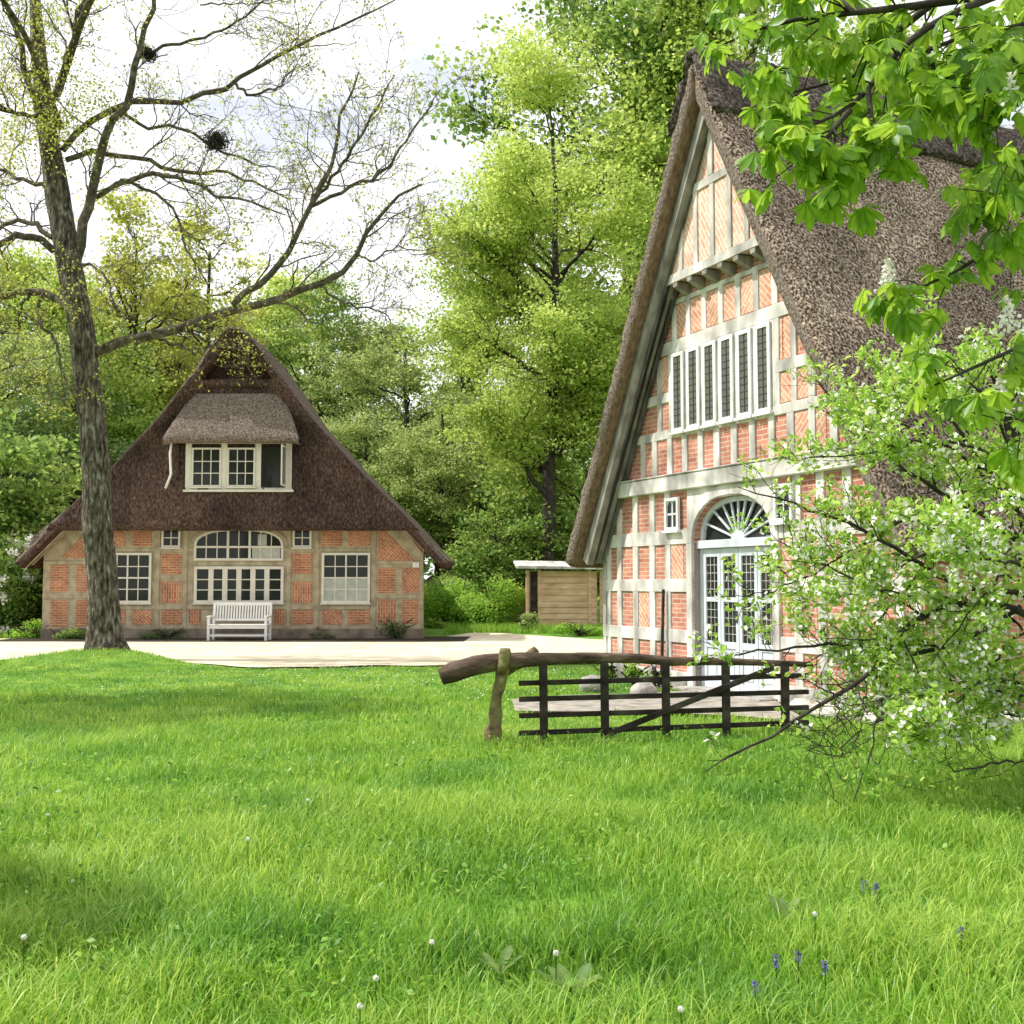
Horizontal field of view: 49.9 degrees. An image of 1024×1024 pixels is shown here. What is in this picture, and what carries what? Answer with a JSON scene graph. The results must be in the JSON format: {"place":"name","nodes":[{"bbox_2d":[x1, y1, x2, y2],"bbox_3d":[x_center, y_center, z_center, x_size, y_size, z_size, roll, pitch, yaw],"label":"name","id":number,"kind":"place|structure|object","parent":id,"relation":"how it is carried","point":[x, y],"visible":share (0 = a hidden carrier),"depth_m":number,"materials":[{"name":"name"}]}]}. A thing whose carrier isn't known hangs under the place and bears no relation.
{"place":"outdoors","nodes":[
{"label":"outdoors","id":0,"kind":"place"},
{"bbox_2d":[0,632,602,666],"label":"path","id":1,"kind":"structure","parent":0,"point":[277,654],"depth_m":26.19,"materials":[{"name":"concrete"}]},
{"bbox_2d":[0,597,1023,1023],"bbox_3d":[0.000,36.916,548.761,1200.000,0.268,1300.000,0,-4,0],"label":"lawn ground","id":2,"kind":"structure","parent":0,"point":[428,631],"depth_m":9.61,"materials":[{"name":"plant"}]},
{"bbox_2d":[0,630,13,637],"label":"verge grass","id":3,"kind":"structure","parent":2,"relation":"on","point":[4,634],"depth_m":32.16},
{"bbox_2d":[0,533,19,630],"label":"rhododendron","id":4,"kind":"object","parent":2,"relation":"on","point":[8,539],"visible":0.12,"depth_m":33.69,"materials":[{"name":"green plant"}]},
{"bbox_2d":[0,529,42,634],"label":"rhododendron","id":5,"kind":"object","parent":2,"relation":"on","point":[24,586],"visible":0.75,"depth_m":33.22,"materials":[{"name":"green plant"}]},
{"bbox_2d":[21,934,26,982],"bbox_3d":[-1.879,1.751,4.227,0.022,0.251,0.022,-3,-5,42],"label":"dandelion clock","id":6,"kind":"object","parent":2,"relation":"on","point":[23,937],"visible":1,"depth_m":4.23,"materials":[{"name":"white plant"}]},
{"bbox_2d":[2,467,67,517],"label":"hazel tree","id":7,"kind":"object","parent":2,"relation":"on","point":[39,489],"visible":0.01,"depth_m":43.18,"materials":[{"name":"green plant"}]},
{"bbox_2d":[0,396,81,568],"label":"hazel tree","id":8,"kind":"object","parent":2,"relation":"on","point":[13,518],"visible":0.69,"depth_m":36.07,"materials":[{"name":"green plant"}]},
{"bbox_2d":[0,319,98,481],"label":"maple tree","id":9,"kind":"object","parent":2,"relation":"on","point":[20,349],"visible":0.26,"depth_m":45.35,"materials":[{"name":"green plant"}]},
{"bbox_2d":[0,350,145,620],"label":"hornbeam tree","id":10,"kind":"object","parent":2,"relation":"on","point":[116,453],"visible":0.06,"depth_m":42.94,"materials":[{"name":"green plant"}]},
{"bbox_2d":[0,232,183,502],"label":"maple tree","id":11,"kind":"object","parent":2,"relation":"on","point":[134,385],"visible":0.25,"depth_m":51.70,"materials":[{"name":"green plant"}]},
{"bbox_2d":[19,312,174,434],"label":"oak tree","id":12,"kind":"object","parent":2,"relation":"on","point":[142,346],"visible":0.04,"depth_m":59.95,"materials":[{"name":"green plant"}]},
{"bbox_2d":[30,265,215,402],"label":"oak tree","id":13,"kind":"object","parent":2,"relation":"on","point":[140,325],"depth_m":72.42,"materials":[{"name":"green plant"}]},
{"bbox_2d":[41,179,231,442],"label":"birch tree","id":14,"kind":"object","parent":2,"relation":"on","point":[118,219],"visible":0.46,"depth_m":57.38,"materials":[{"name":"green plant"}]},
{"bbox_2d":[117,199,302,413],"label":"birch tree","id":15,"kind":"object","parent":2,"relation":"on","point":[210,264],"visible":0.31,"depth_m":62.85,"materials":[{"name":"green plant"}]},
{"bbox_2d":[10,327,454,637],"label":"thatched cottage","id":16,"kind":"structure","parent":2,"relation":"on","point":[226,488],"depth_m":31.32,"materials":[{"name":"brick"}]},
{"bbox_2d":[116,553,151,604],"bbox_3d":[-10.978,1.899,31.382,1.427,1.475,0.089,0,-4,0],"label":"window","id":17,"kind":"structure","parent":16,"relation":"in","point":[134,569],"depth_m":31.41,"materials":[{"name":"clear glass"}]},
{"bbox_2d":[160,531,180,548],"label":"window","id":18,"kind":"structure","parent":16,"relation":"in","point":[169,539],"depth_m":31.47,"materials":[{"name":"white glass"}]},
{"bbox_2d":[190,448,221,487],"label":"dormer window","id":19,"kind":"structure","parent":16,"relation":"in","point":[206,462],"depth_m":31.02,"materials":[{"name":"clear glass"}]},
{"bbox_2d":[192,566,284,604],"bbox_3d":[-7.794,2.094,31.370,2.614,1.085,0.089,0,-4,0],"label":"window","id":20,"kind":"structure","parent":16,"relation":"in","point":[212,584],"depth_m":31.39,"materials":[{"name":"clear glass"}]},
{"bbox_2d":[194,531,283,560],"bbox_3d":[-7.812,0.929,31.462,2.561,0.924,0.057,0,-4,0],"label":"arched window","id":21,"kind":"structure","parent":16,"relation":"in","point":[211,545],"depth_m":31.46,"materials":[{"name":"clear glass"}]},
{"bbox_2d":[225,448,255,487],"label":"dormer window","id":22,"kind":"structure","parent":16,"relation":"in","point":[240,461],"depth_m":31.02,"materials":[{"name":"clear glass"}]},
{"bbox_2d":[291,531,312,548],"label":"window","id":23,"kind":"structure","parent":16,"relation":"in","point":[301,539],"depth_m":31.47,"materials":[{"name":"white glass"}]},
{"bbox_2d":[320,553,370,604],"bbox_3d":[-4.742,1.899,31.382,1.445,1.475,0.089,0,-4,0],"label":"window","id":24,"kind":"structure","parent":16,"relation":"in","point":[345,579],"depth_m":31.40,"materials":[{"name":"clear glass"}]},
{"bbox_2d":[0,636,470,641],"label":"flower bed soil","id":25,"kind":"structure","parent":2,"relation":"on","point":[442,638],"depth_m":30.63,"materials":[{"name":"soil"}]},
{"bbox_2d":[7,618,48,637],"bbox_3d":[-13.732,3.361,31.573,1.574,0.624,0.804,0,-4,0],"label":"pale ground shrub","id":26,"kind":"object","parent":25,"relation":"on","point":[30,631],"visible":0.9,"depth_m":31.43,"materials":[{"name":"green plant"}]},
{"bbox_2d":[49,627,85,638],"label":"bush","id":27,"kind":"object","parent":25,"relation":"on","point":[71,633],"visible":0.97,"depth_m":30.91,"materials":[{"name":"green plant"}]},
{"bbox_2d":[140,627,185,638],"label":"bush","id":28,"kind":"object","parent":25,"relation":"on","point":[163,635],"visible":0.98,"depth_m":30.85,"materials":[{"name":"green plant"}]},
{"bbox_2d":[206,602,272,640],"bbox_3d":[-7.525,3.024,30.425,1.660,1.046,0.734,0,-4,0],"label":"garden bench","id":29,"kind":"object","parent":25,"relation":"on","point":[213,626],"visible":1,"depth_m":30.66,"materials":[{"name":"wood"}]},
{"bbox_2d":[310,626,335,638],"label":"bush","id":30,"kind":"object","parent":25,"relation":"on","point":[325,635],"visible":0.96,"depth_m":31.25,"materials":[{"name":"green plant"}]},
{"bbox_2d":[374,618,414,638],"bbox_3d":[-3.359,3.301,31.350,1.161,0.703,0.640,-2,-4,25],"label":"rose bush","id":31,"kind":"object","parent":25,"relation":"on","point":[392,631],"visible":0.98,"depth_m":31.25,"materials":[{"name":"green plant"}]},
{"bbox_2d":[0,0,489,650],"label":"alder tree","id":32,"kind":"object","parent":2,"relation":"on","point":[104,626],"visible":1,"depth_m":22.89,"materials":[{"name":"green plant"}]},
{"bbox_2d":[141,42,158,64],"bbox_3d":[-7.612,-9.560,22.979,0.458,0.453,0.518,0,-4,0],"label":"nest","id":33,"kind":"object","parent":32,"relation":"on","point":[149,53],"visible":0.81,"depth_m":22.92,"materials":[{"name":"brown plant"}]},
{"bbox_2d":[197,127,232,155],"bbox_3d":[-6.150,-7.689,22.878,0.617,0.554,0.671,2,-4,-32],"label":"nest","id":34,"kind":"object","parent":32,"relation":"on","point":[215,140],"visible":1,"depth_m":22.79,"materials":[{"name":"brown plant"}]},
{"bbox_2d":[169,255,358,454],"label":"maple tree","id":35,"kind":"object","parent":2,"relation":"on","point":[278,281],"visible":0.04,"depth_m":74.58,"materials":[{"name":"green plant"}]},
{"bbox_2d":[25,408,598,602],"bbox_3d":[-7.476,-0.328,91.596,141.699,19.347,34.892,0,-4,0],"label":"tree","id":36,"kind":"object","parent":2,"relation":"on","point":[427,566],"depth_m":83.24,"materials":[{"name":"green plant"}]},
{"bbox_2d":[317,903,343,915],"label":"dock plant","id":37,"kind":"object","parent":2,"relation":"on","point":[329,913],"visible":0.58,"depth_m":5.15,"materials":[{"name":"green plant"}]},
{"bbox_2d":[254,256,436,466],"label":"oak tree","id":38,"kind":"object","parent":2,"relation":"on","point":[321,330],"visible":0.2,"depth_m":65.55,"materials":[{"name":"green plant"}]},
{"bbox_2d":[71,661,630,698],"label":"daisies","id":39,"kind":"object","parent":2,"relation":"on","point":[339,679],"visible":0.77,"depth_m":17.50,"materials":[{"name":"white plant"}]},
{"bbox_2d":[357,1002,362,1023],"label":"dandelion clock","id":40,"kind":"object","parent":2,"relation":"on","point":[359,1006],"visible":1,"depth_m":3.65,"materials":[{"name":"white plant"}]},
{"bbox_2d":[373,975,378,1023],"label":"dandelion clock","id":41,"kind":"object","parent":2,"relation":"on","point":[376,978],"visible":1,"depth_m":3.85,"materials":[{"name":"white plant"}]},
{"bbox_2d":[320,408,458,505],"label":"hornbeam tree","id":42,"kind":"object","parent":2,"relation":"on","point":[352,429],"visible":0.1,"depth_m":51.54,"materials":[{"name":"green plant"}]},
{"bbox_2d":[286,328,498,496],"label":"maple tree","id":43,"kind":"object","parent":2,"relation":"on","point":[350,376],"visible":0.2,"depth_m":58.00,"materials":[{"name":"green plant"}]},
{"bbox_2d":[424,582,439,616],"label":"clipped shrub","id":44,"kind":"object","parent":2,"relation":"on","point":[428,593],"visible":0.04,"depth_m":44.79,"materials":[{"name":"green plant"}]},
{"bbox_2d":[429,939,434,989],"bbox_3d":[-0.313,1.775,4.293,0.022,0.211,0.022,-3,-5,36],"label":"dandelion clock","id":45,"kind":"object","parent":2,"relation":"on","point":[431,941],"visible":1,"depth_m":4.30,"materials":[{"name":"white plant"}]},
{"bbox_2d":[424,617,452,628],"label":"tall herb","id":46,"kind":"object","parent":2,"relation":"on","point":[433,623],"visible":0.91,"depth_m":39.05,"materials":[{"name":"green plant"}]},
{"bbox_2d":[362,388,517,596],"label":"maple tree","id":47,"kind":"object","parent":2,"relation":"on","point":[432,515],"visible":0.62,"depth_m":48.64,"materials":[{"name":"green plant"}]},
{"bbox_2d":[424,573,484,626],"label":"clipped shrub","id":48,"kind":"object","parent":2,"relation":"on","point":[434,603],"visible":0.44,"depth_m":40.72,"materials":[{"name":"green plant"}]},
{"bbox_2d":[349,290,572,578],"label":"maple tree","id":49,"kind":"object","parent":2,"relation":"on","point":[459,364],"visible":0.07,"depth_m":61.51,"materials":[{"name":"green plant"}]},
{"bbox_2d":[424,557,525,618],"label":"shrub","id":50,"kind":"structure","parent":2,"relation":"on","point":[429,579],"depth_m":47.33,"materials":[{"name":"plant"}]},
{"bbox_2d":[445,574,525,624],"bbox_3d":[-0.954,3.260,40.165,2.491,1.971,2.953,-3,-5,39],"label":"clipped shrub","id":51,"kind":"object","parent":2,"relation":"on","point":[497,611],"visible":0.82,"depth_m":39.76,"materials":[{"name":"green plant"}]},
{"bbox_2d":[429,488,570,607],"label":"hazel tree","id":52,"kind":"object","parent":2,"relation":"on","point":[479,566],"visible":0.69,"depth_m":43.44,"materials":[{"name":"green plant"}]},
{"bbox_2d":[477,944,525,973],"bbox_3d":[-0.048,1.799,4.391,0.199,0.082,0.170,1,-4,-20],"label":"dock plant","id":53,"kind":"object","parent":2,"relation":"on","point":[491,963],"visible":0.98,"depth_m":4.42,"materials":[{"name":"green plant"}]},
{"bbox_2d":[484,646,538,744],"bbox_3d":[0.023,1.867,11.170,0.632,0.992,0.294,2,-4,-33],"label":"forked gate post","id":54,"kind":"object","parent":2,"relation":"on","point":[494,724],"visible":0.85,"depth_m":11.03,"materials":[{"name":"wood"}]},
{"bbox_2d":[438,652,812,743],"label":"wooden gate","id":55,"kind":"structure","parent":54,"relation":"attached to","point":[459,670],"depth_m":11.40,"materials":[{"name":"wood"}]},
{"bbox_2d":[445,442,579,578],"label":"hornbeam tree","id":56,"kind":"object","parent":2,"relation":"on","point":[479,506],"visible":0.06,"depth_m":55.33,"materials":[{"name":"green plant"}]},
{"bbox_2d":[383,14,662,570],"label":"linden tree","id":57,"kind":"object","parent":2,"relation":"on","point":[573,374],"visible":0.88,"depth_m":41.66,"materials":[{"name":"green plant"}]},
{"bbox_2d":[443,619,602,633],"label":"verge grass","id":58,"kind":"structure","parent":2,"relation":"on","point":[501,627],"depth_m":35.68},
{"bbox_2d":[453,441,598,593],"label":"hazel tree","id":59,"kind":"object","parent":2,"relation":"on","point":[565,513],"visible":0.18,"depth_m":44.98,"materials":[{"name":"green plant"}]},
{"bbox_2d":[514,612,540,629],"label":"tall herb","id":60,"kind":"object","parent":2,"relation":"on","point":[526,620],"visible":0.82,"depth_m":35.95,"materials":[{"name":"green plant"}]},
{"bbox_2d":[553,950,558,999],"bbox_3d":[0.165,1.753,4.104,0.022,0.231,0.022,-3,-5,37],"label":"dandelion clock","id":61,"kind":"object","parent":2,"relation":"on","point":[556,953],"visible":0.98,"depth_m":4.11,"materials":[{"name":"white plant"}]},
{"bbox_2d":[513,560,602,625],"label":"wooden shed","id":62,"kind":"structure","parent":2,"relation":"on","point":[558,597],"depth_m":38.41,"materials":[{"name":"wood"}]},
{"bbox_2d":[532,961,603,997],"bbox_3d":[0.206,1.758,4.116,0.267,0.127,0.236,0,-4,0],"label":"dock plant","id":63,"kind":"object","parent":2,"relation":"on","point":[586,967],"visible":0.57,"depth_m":4.17,"materials":[{"name":"green plant"}]},
{"bbox_2d":[551,622,602,636],"bbox_3d":[2.098,3.565,33.386,1.882,0.474,0.689,1,-4,-12],"label":"tall herb","id":64,"kind":"object","parent":2,"relation":"on","point":[576,631],"visible":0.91,"depth_m":33.27,"materials":[{"name":"green plant"}]},
{"bbox_2d":[579,675,599,691],"bbox_3d":[1.211,2.603,16.474,0.442,0.338,0.426,1,-4,-18],"label":"boulder","id":65,"kind":"object","parent":2,"relation":"on","point":[589,687],"visible":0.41,"depth_m":16.29,"materials":[{"name":"stone"}]},
{"bbox_2d":[593,663,617,677],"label":"shrub","id":66,"kind":"object","parent":2,"relation":"on","point":[612,671],"depth_m":18.20,"materials":[{"name":"green plant"}]},
{"bbox_2d":[407,0,807,461],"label":"beech tree","id":67,"kind":"object","parent":2,"relation":"on","point":[620,10],"visible":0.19,"depth_m":56.10,"materials":[{"name":"green plant"}]},
{"bbox_2d":[621,663,649,683],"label":"shrub","id":68,"kind":"object","parent":2,"relation":"on","point":[630,670],"depth_m":17.46,"materials":[{"name":"green plant"}]},
{"bbox_2d":[630,682,657,693],"bbox_3d":[1.874,2.551,15.667,0.407,0.304,0.400,1,-4,-11],"label":"boulder","id":69,"kind":"object","parent":2,"relation":"on","point":[644,687],"visible":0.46,"depth_m":15.50,"materials":[{"name":"stone"}]},
{"bbox_2d":[512,691,798,719],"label":"paved forecourt","id":70,"kind":"structure","parent":2,"relation":"on","point":[619,704],"depth_m":14.29,"materials":[{"name":"stone"}]},
{"bbox_2d":[640,664,671,688],"bbox_3d":[2.235,2.532,16.915,0.535,0.411,0.299,-1,-4,16],"label":"plant","id":71,"kind":"object","parent":2,"relation":"on","point":[654,673],"depth_m":16.88,"materials":[{"name":"green plant"}]},
{"bbox_2d":[660,589,664,672],"bbox_3d":[2.360,1.967,17.279,0.094,1.502,0.054,0,-4,0],"label":"wooden pole","id":72,"kind":"object","parent":2,"relation":"on","point":[662,624],"visible":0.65,"depth_m":17.27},
{"bbox_2d":[678,1006,683,1023],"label":"dandelion clock","id":73,"kind":"object","parent":2,"relation":"on","point":[680,1008],"visible":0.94,"depth_m":3.62,"materials":[{"name":"white plant"}]},
{"bbox_2d":[701,910,730,920],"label":"dock plant","id":74,"kind":"object","parent":2,"relation":"on","point":[707,912],"visible":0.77,"depth_m":5.11,"materials":[{"name":"green plant"}]},
{"bbox_2d":[536,0,945,308],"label":"linden tree","id":75,"kind":"object","parent":2,"relation":"on","point":[643,149],"visible":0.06,"depth_m":50.38,"materials":[{"name":"green plant"}]},
{"bbox_2d":[751,980,758,1012],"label":"bugle flower","id":76,"kind":"object","parent":2,"relation":"on","point":[755,983],"visible":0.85,"depth_m":3.92,"materials":[{"name":"purple plant"}]},
{"bbox_2d":[772,954,778,991],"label":"bugle flower","id":77,"kind":"object","parent":2,"relation":"on","point":[775,960],"visible":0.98,"depth_m":4.24,"materials":[{"name":"purple plant"}]},
{"bbox_2d":[768,893,801,923],"bbox_3d":[1.230,1.819,5.023,0.153,0.120,0.146,-3,-4,34],"label":"dock plant","id":78,"kind":"object","parent":2,"relation":"on","point":[781,901],"visible":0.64,"depth_m":5.05,"materials":[{"name":"green plant"}]},
{"bbox_2d":[562,46,1023,710],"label":"thatched farmhouse","id":79,"kind":"object","parent":2,"relation":"on","point":[738,308],"visible":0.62,"depth_m":16.00,"materials":[{"name":"brick"}]},
{"bbox_2d":[661,497,680,533],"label":"window","id":80,"kind":"structure","parent":79,"relation":"in","point":[671,505],"depth_m":17.20,"materials":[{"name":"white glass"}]},
{"bbox_2d":[669,350,685,435],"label":"window","id":81,"kind":"structure","parent":79,"relation":"in","point":[677,359],"depth_m":17.16,"materials":[{"name":"grey"}]},
{"bbox_2d":[684,345,700,431],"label":"window","id":82,"kind":"structure","parent":79,"relation":"in","point":[693,353],"depth_m":16.78,"materials":[{"name":"grey"}]},
{"bbox_2d":[700,339,717,428],"bbox_3d":[2.928,-1.903,16.391,0.069,1.290,0.390,2,-4,-25],"label":"window","id":83,"kind":"structure","parent":79,"relation":"in","point":[709,377],"depth_m":16.39,"materials":[{"name":"grey"}]},
{"bbox_2d":[703,548,721,687],"bbox_3d":[3.014,1.586,16.458,0.050,2.075,0.428,2,-4,-25],"label":"door","id":84,"kind":"structure","parent":79,"relation":"in","point":[711,557],"depth_m":16.48,"materials":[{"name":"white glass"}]},
{"bbox_2d":[716,334,735,424],"bbox_3d":[3.106,-1.928,16.006,0.069,1.290,0.390,2,-4,-25],"label":"window","id":85,"kind":"structure","parent":79,"relation":"in","point":[725,343],"depth_m":16.01,"materials":[{"name":"grey"}]},
{"bbox_2d":[720,547,739,690],"bbox_3d":[3.177,1.560,16.050,0.100,2.075,0.428,2,-4,-25],"label":"door","id":86,"kind":"structure","parent":79,"relation":"in","point":[730,636],"depth_m":16.06,"materials":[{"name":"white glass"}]},
{"bbox_2d":[734,327,753,420],"bbox_3d":[3.285,-1.953,15.624,0.069,1.290,0.390,2,-4,-25],"label":"window","id":87,"kind":"structure","parent":79,"relation":"in","point":[743,337],"depth_m":15.63,"materials":[{"name":"grey"}]},
{"bbox_2d":[738,546,758,690],"bbox_3d":[3.383,1.534,15.659,0.050,2.075,0.428,2,-4,-25],"label":"door","id":88,"kind":"structure","parent":79,"relation":"in","point":[746,558],"depth_m":15.67,"materials":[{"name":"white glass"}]},
{"bbox_2d":[752,321,772,416],"bbox_3d":[3.464,-1.977,15.240,0.069,1.290,0.390,2,-4,-25],"label":"window","id":89,"kind":"structure","parent":79,"relation":"in","point":[762,332],"depth_m":15.24,"materials":[{"name":"grey"}]},
{"bbox_2d":[757,546,772,695],"bbox_3d":[3.570,1.509,15.263,0.050,2.075,0.428,2,-4,-25],"label":"door","id":90,"kind":"structure","parent":79,"relation":"in","point":[763,580],"depth_m":15.34,"materials":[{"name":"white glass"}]},
{"bbox_2d":[770,483,795,524],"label":"window","id":91,"kind":"structure","parent":79,"relation":"in","point":[776,519],"depth_m":14.76,"materials":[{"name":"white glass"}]},
{"bbox_2d":[794,949,801,983],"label":"bugle flower","id":92,"kind":"object","parent":2,"relation":"on","point":[798,956],"visible":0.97,"depth_m":4.26,"materials":[{"name":"purple plant"}]},
{"bbox_2d":[790,698,814,713],"bbox_3d":[3.608,2.433,13.700,0.426,0.229,0.362,0,-4,7],"label":"field stone","id":93,"kind":"object","parent":2,"relation":"on","point":[799,701],"visible":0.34,"depth_m":13.59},
{"bbox_2d":[812,911,817,957],"bbox_3d":[1.284,1.798,4.656,0.022,0.211,0.021,-3,-5,40],"label":"dandelion clock","id":94,"kind":"object","parent":2,"relation":"on","point":[814,913],"visible":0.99,"depth_m":4.66,"materials":[{"name":"white plant"}]},
{"bbox_2d":[809,701,837,718],"bbox_3d":[3.848,2.412,13.285,0.422,0.257,0.538,2,-4,-25],"label":"field stone","id":95,"kind":"object","parent":2,"relation":"on","point":[824,712],"visible":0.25,"depth_m":13.13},
{"bbox_2d":[821,960,828,1008],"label":"bugle flower","id":96,"kind":"object","parent":2,"relation":"on","point":[825,967],"visible":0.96,"depth_m":4.13,"materials":[{"name":"purple plant"}]},
{"bbox_2d":[835,705,865,722],"bbox_3d":[3.960,2.383,12.876,0.429,0.240,0.435,1,-4,-20],"label":"field stone","id":97,"kind":"object","parent":2,"relation":"on","point":[857,718],"visible":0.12,"depth_m":12.67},
{"bbox_2d":[686,294,1023,810],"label":"apple tree","id":98,"kind":"object","parent":2,"relation":"on","point":[965,653],"visible":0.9,"depth_m":8.26,"materials":[{"name":"green plant"}]},
{"bbox_2d":[693,0,1023,494],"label":"horse chestnut tree","id":99,"kind":"object","parent":2,"relation":"on","point":[975,87],"visible":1,"depth_m":3.74,"materials":[{"name":"green plant"}]},
{"bbox_2d":[861,880,866,902],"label":"bugle flower","id":100,"kind":"object","parent":2,"relation":"on","point":[862,882],"visible":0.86,"depth_m":5.29,"materials":[{"name":"purple plant"}]},
{"bbox_2d":[862,712,883,726],"bbox_3d":[4.172,2.361,12.480,0.381,0.204,0.388,0,-4,1],"label":"field stone","id":101,"kind":"object","parent":2,"relation":"on","point":[872,716],"visible":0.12,"depth_m":12.38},
{"bbox_2d":[873,882,878,913],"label":"bugle flower","id":102,"kind":"object","parent":2,"relation":"on","point":[875,885],"visible":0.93,"depth_m":5.24,"materials":[{"name":"purple plant"}]},
{"bbox_2d":[958,926,963,959],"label":"bugle flower","id":103,"kind":"object","parent":2,"relation":"on","point":[961,928],"visible":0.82,"depth_m":4.61,"materials":[{"name":"purple plant"}]},
{"bbox_2d":[1004,710,1023,725],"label":"field stone","id":104,"kind":"object","parent":2,"relation":"on","point":[1015,718],"visible":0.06,"depth_m":12.29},
{"bbox_2d":[0,0,1023,578],"label":"sky","id":105,"kind":"structure","parent":0,"point":[422,22],"materials":[{"name":"white"}]}
]}

